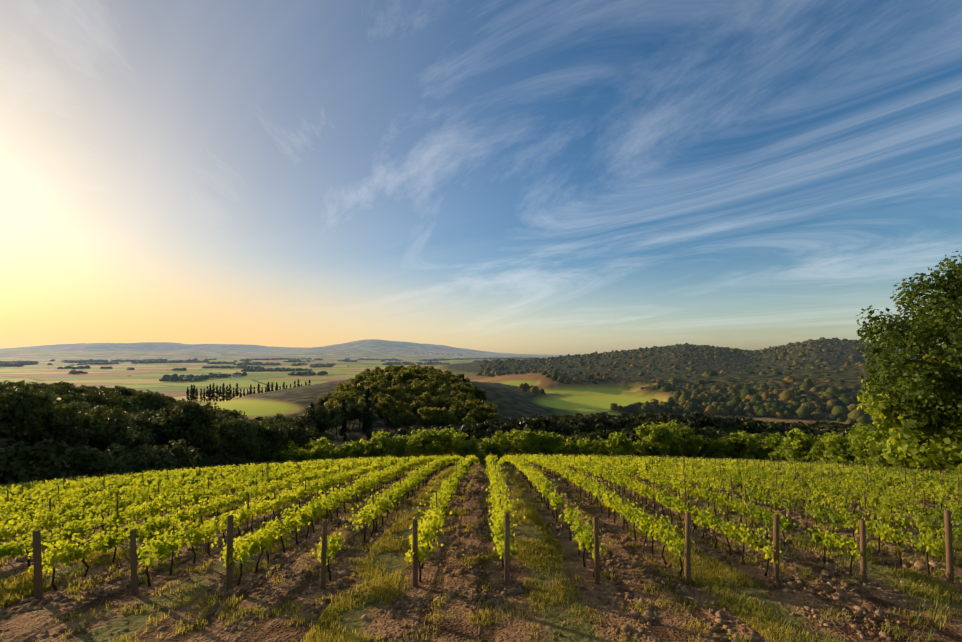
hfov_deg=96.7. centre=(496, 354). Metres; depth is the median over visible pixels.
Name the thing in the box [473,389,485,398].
knoll tree
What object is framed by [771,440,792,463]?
hedge tree
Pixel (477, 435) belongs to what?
tree
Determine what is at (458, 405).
knoll tree
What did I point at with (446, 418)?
knoll tree
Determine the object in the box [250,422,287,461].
tree
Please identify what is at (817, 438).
hedge tree
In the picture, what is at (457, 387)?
knoll tree
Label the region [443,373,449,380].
knoll tree
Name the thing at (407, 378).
knoll tree
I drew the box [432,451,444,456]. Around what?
bush
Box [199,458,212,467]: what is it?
forest bush
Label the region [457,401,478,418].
knoll tree
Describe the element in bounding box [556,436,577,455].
hedge tree
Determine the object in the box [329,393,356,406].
knoll tree
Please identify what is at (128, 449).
forest bush
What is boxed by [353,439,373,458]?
hedge tree
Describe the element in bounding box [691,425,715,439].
tree
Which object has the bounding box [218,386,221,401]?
cypress
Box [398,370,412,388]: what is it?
knoll tree
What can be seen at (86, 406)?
forest pine
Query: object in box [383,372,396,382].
knoll tree
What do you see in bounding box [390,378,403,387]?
knoll tree
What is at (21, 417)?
tree
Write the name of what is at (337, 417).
forest pine
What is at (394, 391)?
knoll tree
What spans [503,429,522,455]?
hedge tree
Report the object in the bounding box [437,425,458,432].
umbrella pine
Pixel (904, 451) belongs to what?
bush
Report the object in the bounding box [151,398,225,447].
tree
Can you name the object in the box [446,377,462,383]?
knoll tree
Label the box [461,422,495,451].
tree
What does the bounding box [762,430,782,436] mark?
tree
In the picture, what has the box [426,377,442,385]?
knoll tree
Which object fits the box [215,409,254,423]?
tree
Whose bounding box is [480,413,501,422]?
knoll tree
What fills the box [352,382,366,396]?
knoll tree
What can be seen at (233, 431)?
tree
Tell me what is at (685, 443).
hedge tree
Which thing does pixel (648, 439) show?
hedge tree
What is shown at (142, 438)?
tree
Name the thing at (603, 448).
hedge tree
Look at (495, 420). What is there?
umbrella pine
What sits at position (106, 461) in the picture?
forest bush
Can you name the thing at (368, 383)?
knoll tree
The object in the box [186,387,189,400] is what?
cypress
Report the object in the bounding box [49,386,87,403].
forest pine
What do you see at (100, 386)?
forest pine
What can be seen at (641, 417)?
tree
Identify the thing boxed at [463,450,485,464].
bush
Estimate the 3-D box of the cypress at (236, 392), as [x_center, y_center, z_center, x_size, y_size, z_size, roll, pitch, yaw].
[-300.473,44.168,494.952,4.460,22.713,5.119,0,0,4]
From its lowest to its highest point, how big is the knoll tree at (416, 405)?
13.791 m
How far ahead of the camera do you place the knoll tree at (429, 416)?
196.09 m
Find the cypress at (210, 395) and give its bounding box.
[208,384,211,400]
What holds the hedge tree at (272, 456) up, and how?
on the terrain at (556, 399)
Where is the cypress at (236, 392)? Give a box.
[235,383,238,398]
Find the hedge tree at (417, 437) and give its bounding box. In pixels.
[406,427,435,456]
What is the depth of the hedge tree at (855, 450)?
84.60 m
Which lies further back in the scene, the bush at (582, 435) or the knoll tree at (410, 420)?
the knoll tree at (410, 420)
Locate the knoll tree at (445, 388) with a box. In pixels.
[435,384,452,395]
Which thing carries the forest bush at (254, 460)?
on the terrain at (556, 399)
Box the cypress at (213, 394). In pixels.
[211,383,215,401]
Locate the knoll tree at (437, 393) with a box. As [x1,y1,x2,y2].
[433,390,444,397]
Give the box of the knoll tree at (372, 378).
[366,375,376,383]
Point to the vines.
(245, 546)
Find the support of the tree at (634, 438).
on the terrain at (556, 399)
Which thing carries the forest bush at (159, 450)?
on the terrain at (556, 399)
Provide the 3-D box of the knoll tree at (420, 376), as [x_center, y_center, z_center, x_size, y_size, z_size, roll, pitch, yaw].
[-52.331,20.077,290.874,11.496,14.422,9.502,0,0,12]
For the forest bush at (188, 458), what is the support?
on the terrain at (556, 399)
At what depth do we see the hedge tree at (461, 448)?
112.48 m
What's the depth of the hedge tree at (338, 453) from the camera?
112.50 m
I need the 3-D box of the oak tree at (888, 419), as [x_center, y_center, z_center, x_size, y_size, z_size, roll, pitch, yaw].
[44.941,7.243,47.026,9.052,14.524,8.962,0,0,-40]
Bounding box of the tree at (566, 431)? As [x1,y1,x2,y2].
[555,430,570,435]
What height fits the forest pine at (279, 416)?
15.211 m
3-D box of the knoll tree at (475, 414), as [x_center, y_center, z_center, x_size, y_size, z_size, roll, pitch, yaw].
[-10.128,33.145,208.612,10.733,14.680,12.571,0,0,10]
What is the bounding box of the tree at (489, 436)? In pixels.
[482,434,502,444]
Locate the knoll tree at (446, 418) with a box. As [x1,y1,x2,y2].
[433,407,457,425]
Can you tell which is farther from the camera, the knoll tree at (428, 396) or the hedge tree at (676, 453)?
the knoll tree at (428, 396)
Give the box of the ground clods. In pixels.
[0,470,961,641]
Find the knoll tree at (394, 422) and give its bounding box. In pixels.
[385,416,404,433]
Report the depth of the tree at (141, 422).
85.14 m
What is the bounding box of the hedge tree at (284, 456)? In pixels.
[277,441,300,461]
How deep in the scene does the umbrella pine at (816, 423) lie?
208.70 m
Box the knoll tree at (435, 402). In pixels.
[427,396,445,408]
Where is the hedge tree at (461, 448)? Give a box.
[450,429,478,456]
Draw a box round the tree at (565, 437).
[561,434,578,448]
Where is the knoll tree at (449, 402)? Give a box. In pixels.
[440,397,462,409]
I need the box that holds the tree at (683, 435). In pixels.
[666,424,692,439]
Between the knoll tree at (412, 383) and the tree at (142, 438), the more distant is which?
the knoll tree at (412, 383)
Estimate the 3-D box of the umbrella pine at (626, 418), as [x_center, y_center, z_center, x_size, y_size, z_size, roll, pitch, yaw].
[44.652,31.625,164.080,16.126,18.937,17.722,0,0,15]
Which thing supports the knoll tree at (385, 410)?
on the terrain at (556, 399)
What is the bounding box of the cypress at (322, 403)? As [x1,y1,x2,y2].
[319,399,326,435]
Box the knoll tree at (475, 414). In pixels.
[466,408,486,423]
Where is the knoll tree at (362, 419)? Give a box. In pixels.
[358,412,375,431]
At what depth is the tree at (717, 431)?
139.67 m
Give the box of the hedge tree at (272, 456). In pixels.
[257,451,282,462]
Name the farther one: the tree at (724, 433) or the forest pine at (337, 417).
the forest pine at (337, 417)
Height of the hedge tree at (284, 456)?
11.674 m
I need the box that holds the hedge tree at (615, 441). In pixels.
[605,431,636,456]
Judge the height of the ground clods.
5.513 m
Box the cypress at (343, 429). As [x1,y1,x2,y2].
[339,399,347,441]
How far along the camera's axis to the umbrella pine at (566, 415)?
192.51 m
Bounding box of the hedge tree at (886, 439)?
[875,425,902,451]
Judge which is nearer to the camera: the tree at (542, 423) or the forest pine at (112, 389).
the tree at (542, 423)
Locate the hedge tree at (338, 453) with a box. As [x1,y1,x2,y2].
[320,445,343,459]
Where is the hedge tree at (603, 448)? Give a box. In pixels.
[592,438,611,456]
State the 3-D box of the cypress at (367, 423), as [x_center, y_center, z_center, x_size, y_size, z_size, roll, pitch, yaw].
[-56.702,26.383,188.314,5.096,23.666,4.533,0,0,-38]
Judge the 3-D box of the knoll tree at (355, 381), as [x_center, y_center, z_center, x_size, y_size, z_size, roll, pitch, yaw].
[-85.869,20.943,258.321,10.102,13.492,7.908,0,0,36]
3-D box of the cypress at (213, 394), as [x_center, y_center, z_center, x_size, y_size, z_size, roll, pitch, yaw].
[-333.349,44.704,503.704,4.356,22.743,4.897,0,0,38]
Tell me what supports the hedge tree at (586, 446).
on the terrain at (556, 399)
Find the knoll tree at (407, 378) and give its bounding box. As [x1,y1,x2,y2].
[403,375,412,383]
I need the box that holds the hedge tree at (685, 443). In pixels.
[666,420,694,456]
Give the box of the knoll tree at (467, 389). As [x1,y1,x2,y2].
[461,386,475,397]
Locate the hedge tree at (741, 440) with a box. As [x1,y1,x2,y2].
[729,430,766,461]
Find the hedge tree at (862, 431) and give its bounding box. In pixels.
[834,422,874,461]
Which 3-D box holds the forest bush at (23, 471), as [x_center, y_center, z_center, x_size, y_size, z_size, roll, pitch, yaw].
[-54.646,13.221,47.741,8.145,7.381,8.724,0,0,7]
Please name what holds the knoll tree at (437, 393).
on the terrain at (556, 399)
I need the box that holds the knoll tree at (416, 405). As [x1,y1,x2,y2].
[409,400,425,425]
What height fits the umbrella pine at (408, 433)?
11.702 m
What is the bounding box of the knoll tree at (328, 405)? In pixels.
[323,400,344,431]
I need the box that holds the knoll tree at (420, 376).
[412,374,428,383]
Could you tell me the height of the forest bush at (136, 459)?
6.605 m
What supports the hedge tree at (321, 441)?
on the terrain at (556, 399)
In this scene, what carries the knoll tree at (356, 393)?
on the terrain at (556, 399)
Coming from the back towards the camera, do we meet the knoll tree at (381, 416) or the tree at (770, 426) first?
the knoll tree at (381, 416)
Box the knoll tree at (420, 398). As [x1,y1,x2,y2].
[411,395,428,408]
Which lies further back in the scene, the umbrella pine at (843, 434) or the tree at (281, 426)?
the umbrella pine at (843, 434)
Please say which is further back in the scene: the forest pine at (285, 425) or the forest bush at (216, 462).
the forest pine at (285, 425)
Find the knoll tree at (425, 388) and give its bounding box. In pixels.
[416,384,431,395]
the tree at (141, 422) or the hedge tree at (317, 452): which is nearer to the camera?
the tree at (141, 422)
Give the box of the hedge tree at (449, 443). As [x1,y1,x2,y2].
[435,427,462,454]
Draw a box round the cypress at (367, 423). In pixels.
[361,388,373,439]
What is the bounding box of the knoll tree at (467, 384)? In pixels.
[459,382,472,390]
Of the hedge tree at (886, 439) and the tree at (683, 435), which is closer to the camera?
the hedge tree at (886, 439)
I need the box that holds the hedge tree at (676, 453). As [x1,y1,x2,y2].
[658,437,681,457]
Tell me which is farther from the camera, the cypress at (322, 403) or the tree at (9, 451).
the cypress at (322, 403)
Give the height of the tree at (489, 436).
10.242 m
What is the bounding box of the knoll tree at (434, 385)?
[429,380,441,390]
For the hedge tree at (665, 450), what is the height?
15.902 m
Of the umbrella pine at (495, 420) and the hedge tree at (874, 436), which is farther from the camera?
the umbrella pine at (495, 420)
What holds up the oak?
on the terrain at (556, 399)
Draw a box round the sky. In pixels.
[0,0,961,354]
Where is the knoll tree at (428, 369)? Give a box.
[424,367,433,373]
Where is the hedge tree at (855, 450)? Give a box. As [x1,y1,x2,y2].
[844,435,888,466]
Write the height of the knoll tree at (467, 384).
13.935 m
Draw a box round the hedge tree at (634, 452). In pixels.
[620,438,637,455]
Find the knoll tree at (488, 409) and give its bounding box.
[476,405,494,413]
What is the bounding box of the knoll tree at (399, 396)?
[396,393,413,401]
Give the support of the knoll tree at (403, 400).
on the terrain at (556, 399)
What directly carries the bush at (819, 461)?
on the terrain at (556, 399)
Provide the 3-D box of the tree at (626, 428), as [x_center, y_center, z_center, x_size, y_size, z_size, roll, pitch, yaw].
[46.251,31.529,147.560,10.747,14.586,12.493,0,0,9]
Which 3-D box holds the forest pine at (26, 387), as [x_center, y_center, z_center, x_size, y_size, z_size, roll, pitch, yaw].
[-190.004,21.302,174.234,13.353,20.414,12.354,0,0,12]
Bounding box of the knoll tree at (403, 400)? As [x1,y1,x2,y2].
[395,396,411,405]
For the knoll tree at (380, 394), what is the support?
on the terrain at (556, 399)
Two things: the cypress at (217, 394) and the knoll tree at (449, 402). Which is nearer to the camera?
the knoll tree at (449, 402)
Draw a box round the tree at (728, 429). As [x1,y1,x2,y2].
[726,427,751,435]
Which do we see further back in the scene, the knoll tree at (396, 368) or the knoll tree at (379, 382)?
the knoll tree at (396, 368)
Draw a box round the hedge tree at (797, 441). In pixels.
[778,428,819,463]
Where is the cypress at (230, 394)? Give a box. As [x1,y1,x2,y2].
[228,384,231,400]
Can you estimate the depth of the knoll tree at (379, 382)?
258.46 m
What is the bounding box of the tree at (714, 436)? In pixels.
[708,434,728,441]
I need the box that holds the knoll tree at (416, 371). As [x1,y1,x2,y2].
[408,368,421,375]
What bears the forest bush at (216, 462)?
on the terrain at (556, 399)
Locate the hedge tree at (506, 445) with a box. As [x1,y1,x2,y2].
[485,431,514,458]
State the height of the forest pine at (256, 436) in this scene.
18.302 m
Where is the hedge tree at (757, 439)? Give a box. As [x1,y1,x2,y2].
[740,433,763,461]
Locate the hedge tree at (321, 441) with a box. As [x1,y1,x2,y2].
[305,437,333,460]
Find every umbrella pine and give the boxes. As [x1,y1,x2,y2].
[392,426,416,455]
[402,429,432,438]
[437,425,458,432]
[449,426,473,440]
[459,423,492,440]
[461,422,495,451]
[484,419,507,423]
[496,423,522,436]
[504,418,532,454]
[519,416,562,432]
[532,414,559,421]
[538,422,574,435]
[545,414,569,421]
[556,414,577,418]
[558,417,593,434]
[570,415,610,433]
[586,414,612,418]
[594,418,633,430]
[598,412,634,422]
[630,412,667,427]
[646,413,678,419]
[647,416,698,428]
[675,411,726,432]
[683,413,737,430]
[724,421,746,431]
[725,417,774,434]
[732,415,763,429]
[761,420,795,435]
[778,424,821,439]
[779,424,814,435]
[794,421,835,426]
[810,430,847,438]
[814,424,849,428]
[815,420,859,426]
[818,424,850,430]
[827,422,861,428]
[830,426,847,432]
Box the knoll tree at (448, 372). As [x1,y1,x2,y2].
[442,370,453,377]
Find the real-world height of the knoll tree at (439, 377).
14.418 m
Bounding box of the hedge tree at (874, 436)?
[863,426,900,450]
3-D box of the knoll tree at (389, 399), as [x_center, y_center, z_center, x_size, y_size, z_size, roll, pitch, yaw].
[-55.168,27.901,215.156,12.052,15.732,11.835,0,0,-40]
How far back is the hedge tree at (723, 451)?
115.42 m
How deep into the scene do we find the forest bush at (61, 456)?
51.13 m
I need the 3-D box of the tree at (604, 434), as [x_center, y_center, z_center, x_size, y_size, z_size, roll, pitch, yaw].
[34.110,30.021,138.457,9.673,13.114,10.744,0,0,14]
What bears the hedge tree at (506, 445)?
on the terrain at (556, 399)
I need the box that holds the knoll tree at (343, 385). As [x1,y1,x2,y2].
[337,383,354,392]
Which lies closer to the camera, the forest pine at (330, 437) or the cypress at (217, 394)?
the forest pine at (330, 437)
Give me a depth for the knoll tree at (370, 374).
296.41 m
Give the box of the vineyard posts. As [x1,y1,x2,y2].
[0,452,961,611]
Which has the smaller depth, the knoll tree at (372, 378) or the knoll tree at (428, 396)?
the knoll tree at (428, 396)
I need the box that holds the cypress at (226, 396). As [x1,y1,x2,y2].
[225,385,228,400]
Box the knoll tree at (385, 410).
[375,401,400,431]
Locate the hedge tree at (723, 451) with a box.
[706,436,737,460]
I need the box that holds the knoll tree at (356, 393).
[346,389,361,399]
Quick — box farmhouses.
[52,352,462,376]
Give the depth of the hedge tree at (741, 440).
113.88 m
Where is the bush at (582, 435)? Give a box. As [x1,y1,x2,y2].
[571,430,597,443]
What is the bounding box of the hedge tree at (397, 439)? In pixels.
[380,434,407,455]
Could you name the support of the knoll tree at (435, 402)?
on the terrain at (556, 399)
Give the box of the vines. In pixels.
[0,453,961,590]
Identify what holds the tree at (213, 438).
on the terrain at (556, 399)
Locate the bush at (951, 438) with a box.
[902,426,961,445]
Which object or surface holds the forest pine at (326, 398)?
on the terrain at (556, 399)
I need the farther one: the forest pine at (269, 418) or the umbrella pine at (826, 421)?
the umbrella pine at (826, 421)
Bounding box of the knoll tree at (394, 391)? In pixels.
[385,384,406,399]
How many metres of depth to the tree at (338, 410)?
181.81 m
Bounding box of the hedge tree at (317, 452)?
[307,444,333,460]
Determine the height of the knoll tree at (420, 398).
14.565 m
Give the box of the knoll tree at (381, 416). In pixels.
[376,412,386,426]
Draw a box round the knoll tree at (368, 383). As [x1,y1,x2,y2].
[357,380,372,391]
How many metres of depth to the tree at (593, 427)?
152.19 m
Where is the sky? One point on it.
(545, 177)
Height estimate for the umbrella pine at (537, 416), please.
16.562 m
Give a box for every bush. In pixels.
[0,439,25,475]
[0,440,61,486]
[1,437,77,482]
[58,457,91,479]
[64,443,128,477]
[110,445,130,455]
[116,461,133,474]
[119,444,161,473]
[125,451,167,471]
[131,443,181,470]
[158,439,204,470]
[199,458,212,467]
[207,458,226,466]
[210,451,246,465]
[234,457,257,464]
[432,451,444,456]
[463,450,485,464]
[571,430,597,443]
[814,459,849,464]
[826,452,854,466]
[853,456,878,466]
[868,438,904,469]
[881,428,961,472]
[892,444,947,472]
[902,426,961,445]
[919,439,961,473]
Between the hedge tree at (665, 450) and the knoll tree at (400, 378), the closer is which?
the hedge tree at (665, 450)
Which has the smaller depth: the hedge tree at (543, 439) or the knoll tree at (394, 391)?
the hedge tree at (543, 439)
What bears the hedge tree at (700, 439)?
on the terrain at (556, 399)
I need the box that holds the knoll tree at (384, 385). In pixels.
[378,382,390,393]
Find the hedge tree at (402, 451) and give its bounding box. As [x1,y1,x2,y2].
[394,435,415,456]
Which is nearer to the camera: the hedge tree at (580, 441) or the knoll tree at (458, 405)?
the hedge tree at (580, 441)
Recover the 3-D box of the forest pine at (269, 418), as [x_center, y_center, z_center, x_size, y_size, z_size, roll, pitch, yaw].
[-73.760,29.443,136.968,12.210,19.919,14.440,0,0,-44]
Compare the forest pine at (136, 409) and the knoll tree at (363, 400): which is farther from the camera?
the knoll tree at (363, 400)
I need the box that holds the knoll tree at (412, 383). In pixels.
[405,380,422,388]
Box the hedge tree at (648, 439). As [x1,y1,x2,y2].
[633,421,673,456]
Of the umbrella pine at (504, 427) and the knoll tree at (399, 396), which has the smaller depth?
the umbrella pine at (504, 427)
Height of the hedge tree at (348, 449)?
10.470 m
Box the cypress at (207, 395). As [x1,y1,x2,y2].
[206,386,208,401]
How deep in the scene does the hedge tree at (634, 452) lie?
120.32 m
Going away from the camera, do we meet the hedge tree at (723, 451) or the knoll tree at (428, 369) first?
the hedge tree at (723, 451)
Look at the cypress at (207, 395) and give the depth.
505.09 m
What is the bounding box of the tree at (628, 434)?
[619,431,633,437]
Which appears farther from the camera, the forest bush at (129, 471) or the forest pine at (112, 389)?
the forest pine at (112, 389)
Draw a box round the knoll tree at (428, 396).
[422,392,433,402]
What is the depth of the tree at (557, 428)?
144.50 m
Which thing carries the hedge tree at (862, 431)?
on the terrain at (556, 399)
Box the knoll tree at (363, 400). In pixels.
[355,394,375,422]
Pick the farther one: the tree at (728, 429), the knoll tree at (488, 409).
the knoll tree at (488, 409)
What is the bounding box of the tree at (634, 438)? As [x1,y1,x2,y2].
[629,421,660,452]
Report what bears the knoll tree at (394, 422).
on the terrain at (556, 399)
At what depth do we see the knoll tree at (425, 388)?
252.46 m
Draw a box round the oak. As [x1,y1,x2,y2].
[855,251,961,435]
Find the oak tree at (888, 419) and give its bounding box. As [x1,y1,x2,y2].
[856,354,957,470]
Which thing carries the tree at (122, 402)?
on the terrain at (556, 399)
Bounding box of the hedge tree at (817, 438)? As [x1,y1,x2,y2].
[807,432,847,458]
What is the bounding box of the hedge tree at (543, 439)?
[530,431,553,454]
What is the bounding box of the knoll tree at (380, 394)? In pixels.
[371,392,391,404]
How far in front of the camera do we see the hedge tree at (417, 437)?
113.20 m
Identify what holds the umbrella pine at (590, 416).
on the terrain at (556, 399)
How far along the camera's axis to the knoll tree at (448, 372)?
342.39 m
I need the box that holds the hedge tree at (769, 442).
[748,432,785,461]
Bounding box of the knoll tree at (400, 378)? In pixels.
[395,374,403,383]
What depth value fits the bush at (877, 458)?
53.50 m
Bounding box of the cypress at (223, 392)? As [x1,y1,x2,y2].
[221,383,225,400]
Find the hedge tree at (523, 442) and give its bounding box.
[513,428,542,454]
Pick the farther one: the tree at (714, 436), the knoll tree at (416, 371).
the knoll tree at (416, 371)
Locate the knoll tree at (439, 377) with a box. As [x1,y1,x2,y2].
[428,374,442,380]
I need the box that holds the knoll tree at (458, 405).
[449,401,467,421]
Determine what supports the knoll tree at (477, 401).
on the terrain at (556, 399)
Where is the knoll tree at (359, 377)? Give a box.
[355,374,366,381]
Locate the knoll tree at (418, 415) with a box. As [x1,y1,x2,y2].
[413,413,421,428]
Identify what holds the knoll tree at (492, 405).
on the terrain at (556, 399)
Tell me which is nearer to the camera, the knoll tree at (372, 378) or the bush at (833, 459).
the bush at (833, 459)
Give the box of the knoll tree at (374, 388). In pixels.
[361,383,384,396]
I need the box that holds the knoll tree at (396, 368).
[392,366,399,371]
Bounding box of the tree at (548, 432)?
[538,429,557,437]
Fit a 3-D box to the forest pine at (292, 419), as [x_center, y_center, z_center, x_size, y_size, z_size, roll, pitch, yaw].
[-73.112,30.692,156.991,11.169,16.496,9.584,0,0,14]
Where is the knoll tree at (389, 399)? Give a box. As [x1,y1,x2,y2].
[374,394,399,420]
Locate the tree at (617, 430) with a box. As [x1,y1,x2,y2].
[611,427,624,432]
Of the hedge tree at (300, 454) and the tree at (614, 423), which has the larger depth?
the tree at (614, 423)
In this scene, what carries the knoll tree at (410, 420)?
on the terrain at (556, 399)
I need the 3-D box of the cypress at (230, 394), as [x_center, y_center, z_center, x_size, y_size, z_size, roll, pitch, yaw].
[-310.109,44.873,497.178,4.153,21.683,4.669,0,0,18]
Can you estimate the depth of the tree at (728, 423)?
157.66 m
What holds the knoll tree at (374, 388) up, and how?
on the terrain at (556, 399)
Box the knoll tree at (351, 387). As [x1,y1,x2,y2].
[341,385,357,393]
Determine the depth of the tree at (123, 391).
170.23 m
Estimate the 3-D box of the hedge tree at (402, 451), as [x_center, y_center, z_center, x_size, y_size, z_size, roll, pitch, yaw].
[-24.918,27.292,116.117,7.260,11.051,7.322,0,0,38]
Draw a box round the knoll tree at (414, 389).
[405,383,421,395]
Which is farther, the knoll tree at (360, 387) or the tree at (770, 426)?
the knoll tree at (360, 387)
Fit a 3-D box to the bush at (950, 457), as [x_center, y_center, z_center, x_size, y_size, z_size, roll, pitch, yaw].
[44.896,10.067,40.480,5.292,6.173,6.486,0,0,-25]
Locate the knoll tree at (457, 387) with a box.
[452,383,465,392]
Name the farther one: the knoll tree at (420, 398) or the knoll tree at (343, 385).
the knoll tree at (343, 385)
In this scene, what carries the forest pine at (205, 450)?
on the terrain at (556, 399)
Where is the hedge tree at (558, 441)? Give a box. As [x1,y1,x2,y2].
[546,432,565,454]
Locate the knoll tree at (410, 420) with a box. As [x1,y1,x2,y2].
[399,411,417,426]
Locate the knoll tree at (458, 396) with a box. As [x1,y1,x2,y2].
[445,390,465,401]
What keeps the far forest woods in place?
on the terrain at (556, 399)
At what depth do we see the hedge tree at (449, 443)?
117.78 m
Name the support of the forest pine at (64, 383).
on the terrain at (556, 399)
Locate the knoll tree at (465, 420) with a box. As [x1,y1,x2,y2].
[457,416,474,426]
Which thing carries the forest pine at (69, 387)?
on the terrain at (556, 399)
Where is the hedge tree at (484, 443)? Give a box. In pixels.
[479,436,500,457]
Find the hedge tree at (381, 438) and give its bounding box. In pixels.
[364,429,392,458]
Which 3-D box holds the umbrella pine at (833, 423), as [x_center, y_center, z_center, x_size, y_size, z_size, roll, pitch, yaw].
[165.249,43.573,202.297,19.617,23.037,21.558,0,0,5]
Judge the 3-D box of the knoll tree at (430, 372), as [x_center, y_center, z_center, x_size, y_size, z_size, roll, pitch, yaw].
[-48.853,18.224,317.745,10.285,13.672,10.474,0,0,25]
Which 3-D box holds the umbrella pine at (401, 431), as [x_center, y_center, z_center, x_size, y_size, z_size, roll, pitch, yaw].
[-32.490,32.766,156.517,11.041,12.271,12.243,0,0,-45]
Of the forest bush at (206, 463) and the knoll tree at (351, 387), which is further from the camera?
the knoll tree at (351, 387)
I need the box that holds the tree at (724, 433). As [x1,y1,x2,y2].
[716,431,729,447]
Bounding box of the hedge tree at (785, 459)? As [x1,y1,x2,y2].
[778,447,807,463]
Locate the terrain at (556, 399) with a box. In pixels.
[0,339,961,641]
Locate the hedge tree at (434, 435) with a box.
[420,427,448,455]
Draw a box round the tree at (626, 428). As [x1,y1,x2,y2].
[622,425,638,433]
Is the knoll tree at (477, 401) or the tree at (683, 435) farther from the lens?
the knoll tree at (477, 401)
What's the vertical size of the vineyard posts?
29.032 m
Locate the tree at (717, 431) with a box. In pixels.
[707,428,722,435]
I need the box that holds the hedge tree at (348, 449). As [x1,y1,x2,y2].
[340,440,364,458]
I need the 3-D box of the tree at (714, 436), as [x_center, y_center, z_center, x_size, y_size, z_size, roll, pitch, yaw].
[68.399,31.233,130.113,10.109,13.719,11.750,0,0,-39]
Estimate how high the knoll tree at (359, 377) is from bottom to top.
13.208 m
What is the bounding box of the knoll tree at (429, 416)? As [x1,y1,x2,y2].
[416,407,440,428]
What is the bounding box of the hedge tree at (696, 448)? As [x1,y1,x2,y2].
[683,434,708,459]
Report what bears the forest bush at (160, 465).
on the terrain at (556, 399)
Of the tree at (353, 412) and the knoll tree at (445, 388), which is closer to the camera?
the tree at (353, 412)
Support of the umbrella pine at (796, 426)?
on the terrain at (556, 399)
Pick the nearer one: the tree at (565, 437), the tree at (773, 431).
the tree at (565, 437)
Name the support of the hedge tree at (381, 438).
on the terrain at (556, 399)
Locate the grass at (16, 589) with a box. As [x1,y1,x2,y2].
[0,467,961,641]
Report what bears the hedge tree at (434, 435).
on the terrain at (556, 399)
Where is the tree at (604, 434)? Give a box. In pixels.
[592,428,612,439]
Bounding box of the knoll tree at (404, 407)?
[398,402,415,414]
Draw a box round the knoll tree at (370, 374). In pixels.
[366,372,376,377]
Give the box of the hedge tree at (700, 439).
[691,435,715,459]
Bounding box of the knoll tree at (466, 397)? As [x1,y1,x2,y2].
[461,392,476,402]
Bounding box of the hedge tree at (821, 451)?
[809,430,852,463]
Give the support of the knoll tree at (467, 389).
on the terrain at (556, 399)
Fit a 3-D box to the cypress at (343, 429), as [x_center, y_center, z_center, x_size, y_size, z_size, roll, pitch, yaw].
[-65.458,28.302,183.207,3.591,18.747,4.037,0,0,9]
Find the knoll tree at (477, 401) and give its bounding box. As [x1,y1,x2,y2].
[466,399,480,405]
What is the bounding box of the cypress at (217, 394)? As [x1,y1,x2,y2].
[215,385,218,401]
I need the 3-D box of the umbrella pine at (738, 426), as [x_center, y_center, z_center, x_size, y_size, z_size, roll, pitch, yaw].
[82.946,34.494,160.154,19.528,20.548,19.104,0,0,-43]
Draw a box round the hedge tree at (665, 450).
[644,422,680,457]
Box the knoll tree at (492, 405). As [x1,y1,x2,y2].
[479,401,497,412]
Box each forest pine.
[0,380,39,404]
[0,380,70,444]
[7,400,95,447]
[19,382,48,391]
[49,384,85,398]
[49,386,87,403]
[53,402,104,449]
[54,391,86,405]
[60,381,75,386]
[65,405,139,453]
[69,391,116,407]
[83,402,110,411]
[92,385,109,389]
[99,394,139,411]
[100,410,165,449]
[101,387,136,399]
[110,386,124,392]
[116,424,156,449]
[124,405,155,416]
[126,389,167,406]
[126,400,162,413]
[130,409,166,422]
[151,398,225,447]
[153,401,176,413]
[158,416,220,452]
[161,395,174,401]
[200,418,243,453]
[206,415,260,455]
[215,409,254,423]
[223,421,271,460]
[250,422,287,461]
[251,416,280,426]
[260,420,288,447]
[267,413,288,420]
[274,418,289,428]
[281,416,308,426]
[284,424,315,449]
[285,421,302,430]
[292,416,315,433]
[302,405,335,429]
[305,428,334,442]
[312,426,326,435]
[322,395,331,402]
[326,410,341,433]
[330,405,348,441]
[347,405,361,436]
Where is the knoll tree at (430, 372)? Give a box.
[423,370,435,375]
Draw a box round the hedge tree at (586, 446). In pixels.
[579,437,601,454]
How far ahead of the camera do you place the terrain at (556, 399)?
13.87 m
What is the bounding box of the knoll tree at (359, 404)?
[348,400,371,431]
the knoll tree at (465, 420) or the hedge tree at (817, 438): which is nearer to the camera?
the hedge tree at (817, 438)
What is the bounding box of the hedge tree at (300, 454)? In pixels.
[286,447,309,461]
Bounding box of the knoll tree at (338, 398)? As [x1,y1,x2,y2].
[328,395,348,407]
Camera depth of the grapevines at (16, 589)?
12.85 m
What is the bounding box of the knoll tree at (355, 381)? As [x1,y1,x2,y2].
[349,378,358,385]
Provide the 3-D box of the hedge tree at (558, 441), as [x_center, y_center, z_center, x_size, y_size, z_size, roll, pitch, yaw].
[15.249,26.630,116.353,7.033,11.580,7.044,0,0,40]
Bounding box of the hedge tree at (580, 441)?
[565,437,583,455]
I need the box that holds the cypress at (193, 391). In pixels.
[192,385,195,400]
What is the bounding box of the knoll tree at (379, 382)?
[375,380,387,384]
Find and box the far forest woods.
[476,337,953,423]
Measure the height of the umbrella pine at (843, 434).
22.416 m
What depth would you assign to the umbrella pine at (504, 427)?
148.48 m

